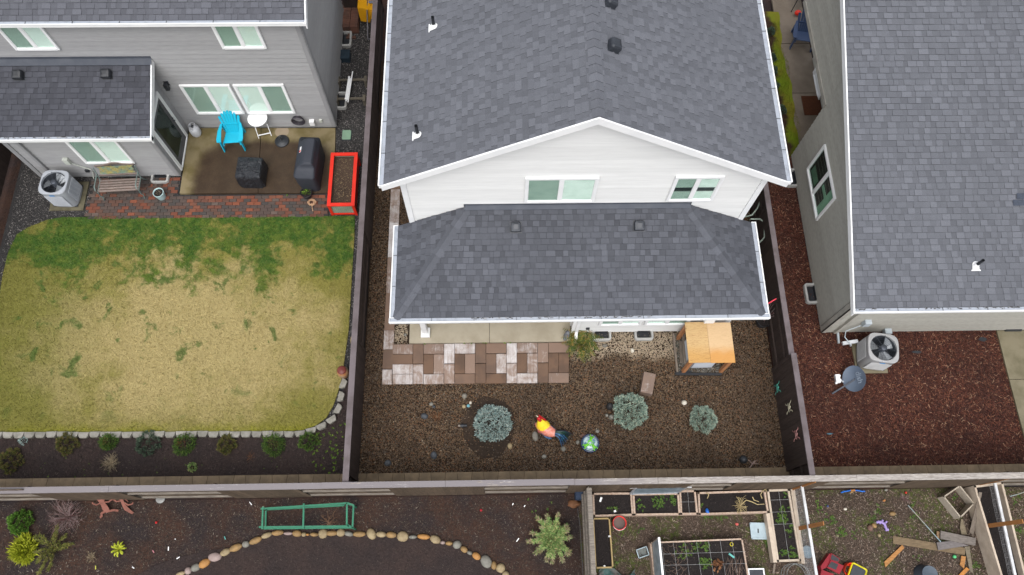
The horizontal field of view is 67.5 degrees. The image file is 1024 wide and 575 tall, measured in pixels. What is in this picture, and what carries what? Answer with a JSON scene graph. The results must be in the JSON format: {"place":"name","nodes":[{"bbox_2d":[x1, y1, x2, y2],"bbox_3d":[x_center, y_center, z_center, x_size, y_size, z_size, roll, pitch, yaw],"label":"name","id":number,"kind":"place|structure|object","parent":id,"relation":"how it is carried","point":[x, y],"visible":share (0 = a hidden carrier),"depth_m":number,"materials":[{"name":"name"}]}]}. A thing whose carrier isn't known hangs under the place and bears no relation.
{"place":"outdoors","nodes":[
{"label":"outdoors","id":0,"kind":"place"},
{"bbox_2d":[0,214,354,431],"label":"lawn","id":1,"kind":"structure","parent":0,"point":[305,320],"depth_m":20.94,"materials":[{"name":"beige plant"}]},
{"bbox_2d":[84,177,328,218],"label":"brick path","id":2,"kind":"structure","parent":0,"point":[134,204],"depth_m":22.29,"materials":[{"name":"red brick"}]},
{"bbox_2d":[93,162,146,200],"bbox_3d":[-11.296,-3.060,22.025,1.190,0.930,0.731,-4,69,-2],"label":"garden bench","id":3,"kind":"object","parent":2,"relation":"on","point":[107,171],"visible":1,"depth_m":21.98,"materials":[{"name":"wood"}]},
{"bbox_2d":[180,128,335,194],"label":"patio","id":4,"kind":"structure","parent":0,"point":[210,166],"depth_m":22.81,"materials":[{"name":"concrete"}]},
{"bbox_2d":[216,110,245,151],"bbox_3d":[-8.300,-4.610,22.646,0.773,0.928,0.847,-4,69,-2],"label":"adirondack chair","id":5,"kind":"object","parent":4,"relation":"on","point":[235,131],"visible":1,"depth_m":22.64,"materials":[{"name":"teal plastic"}]},
{"bbox_2d":[235,157,267,187],"bbox_3d":[-7.566,-3.353,22.300,0.759,0.629,0.724,1,69,0],"label":"covered fire pit","id":6,"kind":"object","parent":4,"relation":"on","point":[251,172],"visible":1,"depth_m":22.07,"materials":[{"name":"grey fabric"}]},
{"bbox_2d":[247,114,271,137],"bbox_3d":[-7.491,-4.857,22.860,0.580,0.703,0.580,-14,69,-6],"label":"folding table","id":7,"kind":"object","parent":4,"relation":"on","point":[256,120],"visible":0.94,"depth_m":22.52,"materials":[{"name":"white plastic"}]},
{"bbox_2d":[293,137,324,191],"bbox_3d":[-5.853,-3.613,22.138,0.608,1.155,1.369,2,69,0],"label":"covered grill","id":8,"kind":"object","parent":4,"relation":"on","point":[309,165],"visible":1,"depth_m":21.74,"materials":[{"name":"black fabric"}]},
{"bbox_2d":[0,494,581,574],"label":"garden soil","id":9,"kind":"structure","parent":0,"point":[474,525],"depth_m":19.20,"materials":[{"name":"brown soil"}]},
{"bbox_2d":[6,508,34,535],"bbox_3d":[-12.223,5.801,18.977,0.646,0.434,0.674,18,69,6],"label":"globe shrub","id":10,"kind":"object","parent":9,"relation":"on","point":[11,527],"visible":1,"depth_m":18.96,"materials":[{"name":"green plant"}]},
{"bbox_2d":[5,531,38,566],"bbox_3d":[-12.004,6.403,18.764,0.858,0.418,0.864,-1,69,-1],"label":"golden conifer","id":11,"kind":"object","parent":9,"relation":"on","point":[21,548],"visible":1,"depth_m":18.78,"materials":[{"name":"yellow plant"}]},
{"bbox_2d":[33,525,74,574],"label":"juniper","id":12,"kind":"object","parent":9,"relation":"on","point":[54,547],"visible":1,"depth_m":18.73,"materials":[{"name":"green plant"}]},
{"bbox_2d":[45,499,82,536],"bbox_3d":[-11.070,5.653,19.002,1.022,0.517,1.040,-1,69,-1],"label":"twig bush","id":13,"kind":"object","parent":9,"relation":"on","point":[65,513],"visible":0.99,"depth_m":19.00,"materials":[{"name":"brown plant"}]},
{"bbox_2d":[259,502,356,529],"bbox_3d":[-5.049,5.700,19.053,2.312,0.465,0.639,-1,69,-1],"label":"plant support","id":14,"kind":"object","parent":9,"relation":"on","point":[346,526],"visible":1,"depth_m":18.88,"materials":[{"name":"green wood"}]},
{"bbox_2d":[137,534,501,574],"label":"bed","id":15,"kind":"object","parent":9,"relation":"on","point":[377,544],"visible":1,"depth_m":18.89,"materials":[{"name":"soil"}]},
{"bbox_2d":[176,528,508,574],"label":"stone border","id":16,"kind":"object","parent":9,"relation":"on","point":[486,561],"visible":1,"depth_m":19.01,"materials":[{"name":"beige stone"}]},
{"bbox_2d":[526,512,572,563],"bbox_3d":[0.915,6.181,18.932,1.218,0.449,1.286,-1,69,-1],"label":"juniper","id":17,"kind":"object","parent":9,"relation":"on","point":[552,538],"visible":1,"depth_m":18.86,"materials":[{"name":"green plant"}]},
{"bbox_2d":[0,0,1023,501],"bbox_3d":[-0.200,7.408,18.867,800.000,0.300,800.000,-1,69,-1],"label":"ground","id":18,"kind":"structure","parent":0,"point":[10,184],"depth_m":22.26,"materials":[{"name":"soil"}]},
{"bbox_2d":[0,143,11,196],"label":"fence","id":19,"kind":"object","parent":18,"relation":"on","point":[5,154],"visible":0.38,"depth_m":22.49,"materials":[{"name":"brown wood"}]},
{"bbox_2d":[0,378,348,478],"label":"planting bed","id":20,"kind":"object","parent":18,"relation":"on","point":[257,471],"visible":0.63,"depth_m":19.66,"materials":[{"name":"soil"}]},
{"bbox_2d":[0,447,24,474],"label":"shrub","id":21,"kind":"object","parent":20,"relation":"on","point":[11,458],"visible":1,"depth_m":19.46,"materials":[{"name":"green plant"}]},
{"bbox_2d":[55,430,79,456],"bbox_3d":[-11.444,3.984,19.646,0.609,0.332,0.686,-34,73,-13],"label":"shrub","id":22,"kind":"object","parent":20,"relation":"on","point":[65,441],"visible":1,"depth_m":19.61,"materials":[{"name":"green plant"}]},
{"bbox_2d":[98,433,119,450],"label":"shrub","id":23,"kind":"object","parent":20,"relation":"on","point":[102,442],"visible":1,"depth_m":19.67,"materials":[{"name":"green plant"}]},
{"bbox_2d":[135,430,161,456],"bbox_3d":[-9.356,3.983,19.662,0.702,0.345,0.726,-1,69,-1],"label":"shrub","id":24,"kind":"object","parent":20,"relation":"on","point":[139,439],"visible":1,"depth_m":19.64,"materials":[{"name":"green plant"}]},
{"bbox_2d":[172,432,196,455],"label":"shrub","id":25,"kind":"object","parent":20,"relation":"on","point":[176,446],"visible":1,"depth_m":19.68,"materials":[{"name":"green plant"}]},
{"bbox_2d":[216,433,237,455],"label":"shrub","id":26,"kind":"object","parent":20,"relation":"on","point":[229,436],"visible":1,"depth_m":19.66,"materials":[{"name":"green plant"}]},
{"bbox_2d":[261,432,285,457],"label":"shrub","id":27,"kind":"object","parent":20,"relation":"on","point":[264,444],"visible":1,"depth_m":19.68,"materials":[{"name":"green plant"}]},
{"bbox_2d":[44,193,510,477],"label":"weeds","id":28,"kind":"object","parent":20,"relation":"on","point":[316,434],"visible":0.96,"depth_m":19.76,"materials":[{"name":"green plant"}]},
{"bbox_2d":[298,430,320,451],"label":"shrub","id":29,"kind":"object","parent":20,"relation":"on","point":[311,435],"visible":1,"depth_m":19.72,"materials":[{"name":"green plant"}]},
{"bbox_2d":[0,12,383,436],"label":"gravel yard","id":30,"kind":"structure","parent":18,"relation":"on","point":[11,210],"depth_m":22.58,"materials":[{"name":"grey gravel"}]},
{"bbox_2d":[49,182,89,210],"bbox_3d":[-12.909,-2.658,22.378,0.980,0.070,0.940,-1,69,-1],"label":"equipment pad","id":31,"kind":"object","parent":30,"relation":"on","point":[81,205],"visible":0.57,"depth_m":22.23,"materials":[{"name":"concrete"}]},
{"bbox_2d":[38,170,83,206],"bbox_3d":[-12.909,-2.822,21.945,0.790,0.856,0.790,1,69,0],"label":"air conditioner","id":32,"kind":"object","parent":31,"relation":"on","point":[60,188],"visible":1,"depth_m":21.73,"materials":[{"name":"paint"}]},
{"bbox_2d":[0,378,347,438],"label":"block edging","id":33,"kind":"object","parent":30,"relation":"on","point":[211,434],"visible":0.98,"depth_m":19.81,"materials":[{"name":"grey concrete"}]},
{"bbox_2d":[0,0,352,183],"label":"house","id":34,"kind":"structure","parent":30,"relation":"on","point":[86,86],"depth_m":20.17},
{"bbox_2d":[0,28,60,50],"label":"window","id":35,"kind":"structure","parent":34,"relation":"in","point":[21,39],"depth_m":19.39,"materials":[{"name":"white glass"}]},
{"bbox_2d":[65,142,134,163],"bbox_3d":[-11.417,-3.767,21.239,1.390,1.250,0.065,-1,69,-1],"label":"window","id":36,"kind":"structure","parent":34,"relation":"in","point":[88,152],"depth_m":21.31,"materials":[{"name":"white glass"}]},
{"bbox_2d":[154,91,187,170],"bbox_3d":[-9.723,-4.417,21.819,0.100,2.180,1.230,-1,69,-1],"label":"door","id":37,"kind":"structure","parent":34,"relation":"in","point":[173,139],"depth_m":21.82,"materials":[{"name":"clear glass"}]},
{"bbox_2d":[179,84,244,114],"bbox_3d":[-8.533,-5.355,21.861,1.390,1.370,0.065,-1,69,-1],"label":"window","id":38,"kind":"structure","parent":34,"relation":"in","point":[206,99],"depth_m":21.83,"materials":[{"name":"clear glass"}]},
{"bbox_2d":[211,26,266,49],"bbox_3d":[-6.901,-6.387,19.303,1.140,1.120,0.065,-1,69,-1],"label":"window","id":39,"kind":"structure","parent":34,"relation":"in","point":[234,37],"depth_m":19.46,"materials":[{"name":"white glass"}]},
{"bbox_2d":[232,83,295,113],"bbox_3d":[-7.048,-5.372,21.884,1.400,1.370,0.065,-1,69,-1],"label":"window","id":40,"kind":"structure","parent":34,"relation":"in","point":[255,98],"depth_m":21.88,"materials":[{"name":"clear glass"}]},
{"bbox_2d":[327,152,360,215],"bbox_3d":[-4.866,-3.005,22.283,0.780,0.620,1.742,-1,69,-1],"label":"raised planter","id":41,"kind":"object","parent":30,"relation":"on","point":[343,184],"visible":1,"depth_m":22.11,"materials":[{"name":"red paint"}]},
{"bbox_2d":[342,5,359,33],"bbox_3d":[-5.166,-8.649,24.657,0.519,0.320,0.935,-2,69,-1],"label":"brick stack","id":42,"kind":"object","parent":30,"relation":"on","point":[351,20],"visible":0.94,"depth_m":24.48,"materials":[{"name":"red brick"}]},
{"bbox_2d":[357,0,372,39],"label":"wheelbarrow","id":43,"kind":"object","parent":30,"relation":"on","point":[364,7],"visible":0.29,"depth_m":24.18,"materials":[{"name":"yellow plastic"}]},
{"bbox_2d":[0,471,1023,500],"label":"fence","id":44,"kind":"object","parent":18,"relation":"on","point":[421,488],"visible":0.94,"depth_m":18.06,"materials":[{"name":"grey wood"}]},
{"bbox_2d":[359,61,785,474],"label":"pebble yard","id":45,"kind":"structure","parent":18,"relation":"on","point":[570,360],"depth_m":20.26,"materials":[{"name":"brown gravel"}]},
{"bbox_2d":[342,0,382,481],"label":"fence","id":46,"kind":"object","parent":45,"relation":"on","point":[351,460],"visible":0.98,"depth_m":20.59,"materials":[{"name":"wood"}]},
{"bbox_2d":[382,186,568,384],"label":"paver patio","id":47,"kind":"structure","parent":45,"relation":"on","point":[434,363],"depth_m":20.65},
{"bbox_2d":[461,397,514,457],"bbox_3d":[-0.630,3.654,20.060,1.435,0.050,1.626,-1,69,-1],"label":"soil patch","id":48,"kind":"object","parent":45,"relation":"on","point":[467,436],"visible":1,"depth_m":20.00,"materials":[{"name":"brown soil"}]},
{"bbox_2d":[473,404,513,441],"bbox_3d":[-0.494,3.475,19.810,1.076,0.614,1.042,-1,69,-1],"label":"spruce shrub","id":49,"kind":"object","parent":48,"relation":"on","point":[480,415],"visible":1,"depth_m":19.74,"materials":[{"name":"green plant"}]},
{"bbox_2d":[409,322,570,343],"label":"porch slab","id":50,"kind":"structure","parent":45,"relation":"on","point":[461,333],"depth_m":20.91,"materials":[{"name":"concrete"}]},
{"bbox_2d":[535,415,572,445],"bbox_3d":[1.027,3.686,19.643,1.068,0.760,0.409,22,70,8],"label":"rooster ornament","id":51,"kind":"object","parent":45,"relation":"on","point":[545,428],"visible":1,"depth_m":19.62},
{"bbox_2d":[561,327,602,363],"bbox_3d":[1.861,1.446,20.742,1.161,0.309,1.140,17,69,6],"label":"shrub","id":52,"kind":"object","parent":45,"relation":"on","point":[581,345],"visible":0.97,"depth_m":20.67,"materials":[{"name":"green plant"}]},
{"bbox_2d":[378,0,792,342],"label":"house","id":53,"kind":"structure","parent":45,"relation":"on","point":[605,168],"depth_m":17.23,"materials":[{"name":"grey"}]},
{"bbox_2d":[524,176,599,202],"bbox_3d":[1.113,-2.221,17.510,1.640,1.130,0.065,-1,69,-1],"label":"window","id":54,"kind":"structure","parent":53,"relation":"in","point":[537,189],"depth_m":17.50,"materials":[{"name":"clear glass"}]},
{"bbox_2d":[598,321,641,325],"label":"window","id":55,"kind":"structure","parent":53,"relation":"in","point":[609,323],"depth_m":20.21,"materials":[{"name":"white glass"}]},
{"bbox_2d":[644,321,689,325],"bbox_3d":[4.079,0.750,19.732,1.170,1.240,0.065,-1,69,-1],"label":"window","id":56,"kind":"structure","parent":53,"relation":"in","point":[648,323],"depth_m":20.23,"materials":[{"name":"white glass"}]},
{"bbox_2d":[666,175,724,201],"bbox_3d":[4.183,-2.255,17.556,1.100,1.130,0.065,-1,69,-1],"label":"window","id":57,"kind":"structure","parent":53,"relation":"in","point":[695,188],"depth_m":17.57,"materials":[{"name":"white glass"}]},
{"bbox_2d":[581,434,598,452],"bbox_3d":[2.006,4.026,19.757,0.480,0.318,0.480,-1,69,-1],"label":"ball","id":58,"kind":"object","parent":45,"relation":"on","point":[589,443],"visible":1,"depth_m":19.64,"materials":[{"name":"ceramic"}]},
{"bbox_2d":[612,392,648,430],"bbox_3d":[3.105,3.175,19.988,0.946,0.573,1.033,-1,69,-1],"label":"spruce shrub","id":59,"kind":"object","parent":45,"relation":"on","point":[638,400],"visible":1,"depth_m":19.93,"materials":[{"name":"green plant"}]},
{"bbox_2d":[639,372,655,396],"bbox_3d":[3.591,2.567,20.343,0.310,0.285,0.560,12,69,4],"label":"block stack","id":60,"kind":"object","parent":45,"relation":"on","point":[647,384],"visible":1,"depth_m":20.22,"materials":[{"name":"beige concrete"}]},
{"bbox_2d":[675,334,720,372],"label":"grey pebbles","id":61,"kind":"object","parent":45,"relation":"on","point":[717,368],"visible":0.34,"depth_m":20.67,"materials":[{"name":"grey gravel"}]},
{"bbox_2d":[675,371,721,375],"bbox_3d":[5.001,2.298,20.585,1.241,0.070,0.121,0,69,0],"label":"garden edging","id":62,"kind":"object","parent":45,"relation":"on","point":[688,373],"visible":1,"depth_m":20.55,"materials":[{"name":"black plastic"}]},
{"bbox_2d":[690,405,717,434],"bbox_3d":[5.011,3.426,19.963,0.746,0.474,0.763,11,69,4],"label":"spruce shrub","id":63,"kind":"object","parent":45,"relation":"on","point":[701,409],"visible":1,"depth_m":19.94,"materials":[{"name":"green plant"}]},
{"bbox_2d":[676,322,735,372],"bbox_3d":[5.100,1.616,20.303,1.194,1.124,1.102,-1,69,-1],"label":"plywood shelter","id":64,"kind":"object","parent":45,"relation":"on","point":[709,342],"visible":0.96,"depth_m":19.80,"materials":[{"name":"brown wood"}]},
{"bbox_2d":[750,181,814,475],"bbox_3d":[6.973,-0.441,20.826,0.142,1.692,11.185,-1,69,-1],"label":"fence","id":65,"kind":"object","parent":45,"relation":"on","point":[798,457],"visible":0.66,"depth_m":19.88,"materials":[{"name":"wood"}]},
{"bbox_2d":[764,11,798,155],"bbox_3d":[7.841,-6.522,24.099,1.865,0.050,5.500,-1,69,-1],"label":"moss strip","id":66,"kind":"object","parent":18,"relation":"on","point":[772,16],"visible":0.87,"depth_m":24.03,"materials":[{"name":"green plant"}]},
{"bbox_2d":[766,21,800,153],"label":"moss blades","id":67,"kind":"object","parent":66,"relation":"on","point":[783,87],"visible":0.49,"depth_m":23.94,"materials":[{"name":"plant"}]},
{"bbox_2d":[771,0,817,142],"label":"walkway","id":68,"kind":"structure","parent":18,"relation":"on","point":[798,55],"depth_m":24.33,"materials":[{"name":"concrete"}]},
{"bbox_2d":[789,10,811,52],"bbox_3d":[9.276,-8.140,24.219,0.823,0.988,0.902,9,69,3],"label":"adirondack chair","id":69,"kind":"object","parent":68,"relation":"on","point":[800,32],"visible":0.58,"depth_m":24.26,"materials":[{"name":"blue plastic"}]},
{"bbox_2d":[801,96,821,114],"bbox_3d":[9.307,-5.637,23.738,0.612,0.016,0.696,-1,69,-1],"label":"doormat","id":70,"kind":"object","parent":68,"relation":"on","point":[811,105],"visible":0.86,"depth_m":23.73,"materials":[{"name":"brown fabric"}]},
{"bbox_2d":[750,156,1023,466],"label":"mulch yard","id":71,"kind":"structure","parent":18,"relation":"on","point":[905,394],"depth_m":20.47,"materials":[{"name":"brown plant"}]},
{"bbox_2d":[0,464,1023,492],"bbox_3d":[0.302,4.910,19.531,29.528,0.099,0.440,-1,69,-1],"label":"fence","id":72,"kind":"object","parent":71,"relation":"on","point":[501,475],"visible":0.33,"depth_m":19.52,"materials":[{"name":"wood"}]},
{"bbox_2d":[832,366,865,393],"bbox_3d":[8.846,2.433,20.292,0.776,0.618,0.698,-1,69,-1],"label":"satellite dish","id":73,"kind":"object","parent":71,"relation":"on","point":[853,378],"visible":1,"depth_m":20.25,"materials":[{"name":"grey metal"}]},
{"bbox_2d":[851,343,887,373],"bbox_3d":[9.694,1.911,20.824,0.850,0.070,0.870,-1,69,-1],"label":"equipment pad","id":74,"kind":"object","parent":71,"relation":"on","point":[853,348],"visible":0.29,"depth_m":20.68,"materials":[{"name":"concrete"}]},
{"bbox_2d":[856,333,898,370],"bbox_3d":[9.717,1.716,20.414,0.810,0.836,0.810,8,69,2],"label":"air conditioner","id":75,"kind":"object","parent":74,"relation":"on","point":[877,351],"visible":1,"depth_m":20.19,"materials":[{"name":"beige paint"}]},
{"bbox_2d":[787,0,1023,344],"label":"house","id":76,"kind":"structure","parent":71,"relation":"on","point":[907,169],"depth_m":18.60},
{"bbox_2d":[806,144,835,220],"bbox_3d":[8.403,-2.848,20.879,0.065,1.280,1.650,-1,69,-1],"label":"window","id":77,"kind":"structure","parent":76,"relation":"in","point":[829,196],"depth_m":20.89,"materials":[{"name":"white glass"}]},
{"bbox_2d":[996,330,1023,438],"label":"concrete slab","id":78,"kind":"structure","parent":71,"relation":"on","point":[1011,344],"depth_m":20.77,"materials":[{"name":"beige concrete"}]},
{"bbox_2d":[578,487,1023,574],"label":"allotment ground","id":79,"kind":"structure","parent":0,"point":[862,512],"depth_m":19.26,"materials":[{"name":"brown soil"}]},
{"bbox_2d":[581,486,595,574],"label":"fence","id":80,"kind":"object","parent":79,"relation":"on","point":[588,534],"visible":1,"depth_m":17.95,"materials":[{"name":"grey wood"}]},
{"bbox_2d":[593,518,613,568],"bbox_3d":[2.233,6.326,18.974,0.451,0.300,1.180,-1,69,-1],"label":"raised bed","id":81,"kind":"object","parent":79,"relation":"on","point":[603,544],"visible":0.95,"depth_m":18.87,"materials":[{"name":"beige wood"}]},
{"bbox_2d":[592,492,633,517],"bbox_3d":[2.518,5.480,19.309,1.004,0.300,0.579,-1,69,-1],"label":"raised bed","id":82,"kind":"object","parent":79,"relation":"on","point":[622,503],"visible":0.97,"depth_m":19.21,"materials":[{"name":"black soil"}]},
{"bbox_2d":[612,516,626,530],"bbox_3d":[2.656,5.886,19.105,0.344,0.385,0.351,-1,69,-1],"label":"bucket","id":83,"kind":"object","parent":79,"relation":"on","point":[619,523],"visible":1,"depth_m":19.00,"materials":[{"name":"plastic"}]},
{"bbox_2d":[632,493,679,516],"bbox_3d":[3.615,5.473,19.323,1.176,0.300,0.537,-1,69,-1],"label":"raised bed","id":84,"kind":"object","parent":79,"relation":"on","point":[669,509],"visible":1,"depth_m":19.21,"materials":[{"name":"beige wood"}]},
{"bbox_2d":[629,487,686,494],"bbox_3d":[3.626,5.013,18.983,1.362,0.650,0.141,-1,69,-1],"label":"window screen","id":85,"kind":"object","parent":84,"relation":"on","point":[635,491],"depth_m":19.07,"materials":[{"name":"metal"}]},
{"bbox_2d":[679,490,697,515],"bbox_3d":[4.413,5.438,19.341,0.442,0.308,0.595,-1,69,-1],"label":"raised bed","id":86,"kind":"object","parent":79,"relation":"on","point":[688,502],"visible":0.96,"depth_m":19.24,"materials":[{"name":"beige wood"}]},
{"bbox_2d":[648,538,748,574],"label":"raised bed","id":87,"kind":"object","parent":79,"relation":"on","point":[720,549],"visible":0.9,"depth_m":18.78,"materials":[{"name":"white wood"}]},
{"bbox_2d":[652,536,663,574],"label":"window screen","id":88,"kind":"object","parent":87,"relation":"on","point":[657,557],"depth_m":18.41,"materials":[{"name":"white metal"}]},
{"bbox_2d":[696,490,768,515],"bbox_3d":[5.529,5.442,19.356,1.760,0.300,0.585,-1,69,-1],"label":"raised bed","id":89,"kind":"object","parent":79,"relation":"on","point":[719,503],"visible":0.99,"depth_m":19.26,"materials":[{"name":"black soil"}]},
{"bbox_2d":[749,522,766,538],"bbox_3d":[6.172,6.104,19.219,0.407,0.062,0.412,-1,69,-1],"label":"storage box top","id":90,"kind":"object","parent":79,"relation":"on","point":[757,530],"visible":1,"depth_m":19.20,"materials":[{"name":"white plastic"}]},
{"bbox_2d":[527,491,1021,570],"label":"weeds","id":91,"kind":"object","parent":79,"relation":"on","point":[794,554],"visible":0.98,"depth_m":19.19,"materials":[{"name":"green plant"}]},
{"bbox_2d":[765,489,800,561],"bbox_3d":[6.753,5.944,19.167,0.618,0.308,1.732,-1,69,-1],"label":"raised bed","id":92,"kind":"object","parent":79,"relation":"on","point":[776,501],"visible":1,"depth_m":19.06,"materials":[{"name":"beige wood"}]},
{"bbox_2d":[763,513,776,562],"bbox_3d":[6.407,6.216,19.034,0.097,0.250,1.159,-2,69,-1],"label":"bed plank","id":93,"kind":"object","parent":92,"relation":"attached to","point":[770,538],"visible":1,"depth_m":18.96,"materials":[{"name":"beige wood"}]},
{"bbox_2d":[790,489,804,563],"bbox_3d":[7.092,5.951,19.124,0.101,0.250,1.771,-1,69,-1],"label":"bed plank","id":94,"kind":"object","parent":92,"relation":"on","point":[794,506],"visible":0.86,"depth_m":19.03,"materials":[{"name":"beige wood"}]},
{"bbox_2d":[792,481,823,574],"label":"fence","id":95,"kind":"object","parent":79,"relation":"on","point":[808,526],"visible":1,"depth_m":18.43,"materials":[{"name":"wood"}]},
{"bbox_2d":[615,493,1015,574],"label":"moss tufts","id":96,"kind":"object","parent":79,"relation":"on","point":[798,509],"visible":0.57,"depth_m":19.21,"materials":[{"name":"green plant"}]},
{"bbox_2d":[817,553,842,574],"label":"toy truck","id":97,"kind":"object","parent":79,"relation":"on","point":[830,561],"visible":1,"depth_m":18.72,"materials":[{"name":"red plastic"}]},
{"bbox_2d":[847,562,866,574],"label":"toy truck","id":98,"kind":"object","parent":79,"relation":"on","point":[855,569],"visible":1,"depth_m":18.81,"materials":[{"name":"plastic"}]},
{"bbox_2d":[913,564,937,574],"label":"upturned bucket","id":99,"kind":"object","parent":79,"relation":"on","point":[920,569],"visible":1,"depth_m":18.63,"materials":[{"name":"grey plastic"}]},
{"bbox_2d":[893,536,964,554],"bbox_3d":[10.414,6.448,19.146,1.788,0.028,0.183,9,69,3],"label":"loose board","id":100,"kind":"object","parent":79,"relation":"on","point":[919,544],"visible":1,"depth_m":19.14,"materials":[{"name":"brown wood"}]},
{"bbox_2d":[936,541,968,549],"bbox_3d":[10.971,6.393,19.109,0.797,0.028,0.186,-7,69,-3],"label":"loose board","id":101,"kind":"object","parent":100,"relation":"on","point":[946,545],"visible":1,"depth_m":19.09,"materials":[{"name":"grey wood"}]},
{"bbox_2d":[940,531,975,545],"bbox_3d":[11.110,6.253,19.101,0.871,0.028,0.195,11,69,4],"label":"loose board","id":102,"kind":"object","parent":101,"relation":"on","point":[957,538],"visible":1,"depth_m":19.09,"materials":[{"name":"grey wood"}]},
{"bbox_2d":[937,486,973,518],"bbox_3d":[11.267,5.428,19.422,0.562,0.300,0.616,-30,72,-12],"label":"box frame","id":103,"kind":"object","parent":79,"relation":"on","point":[949,507],"visible":0.96,"depth_m":19.38,"materials":[{"name":"brown wood"}]},
{"bbox_2d":[963,482,1023,574],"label":"raised bed","id":104,"kind":"object","parent":79,"relation":"on","point":[992,549],"visible":0.78,"depth_m":18.99,"materials":[{"name":"beige wood"}]},
{"bbox_2d":[990,483,1016,574],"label":"screen","id":105,"kind":"object","parent":104,"relation":"on","point":[1005,533],"visible":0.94,"depth_m":18.64,"materials":[{"name":"white metal"}]},
{"bbox_2d":[988,519,1023,527],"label":"wooden stake","id":106,"kind":"object","parent":104,"relation":"on","point":[1006,523],"visible":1,"depth_m":18.24,"materials":[{"name":"orange wood"}]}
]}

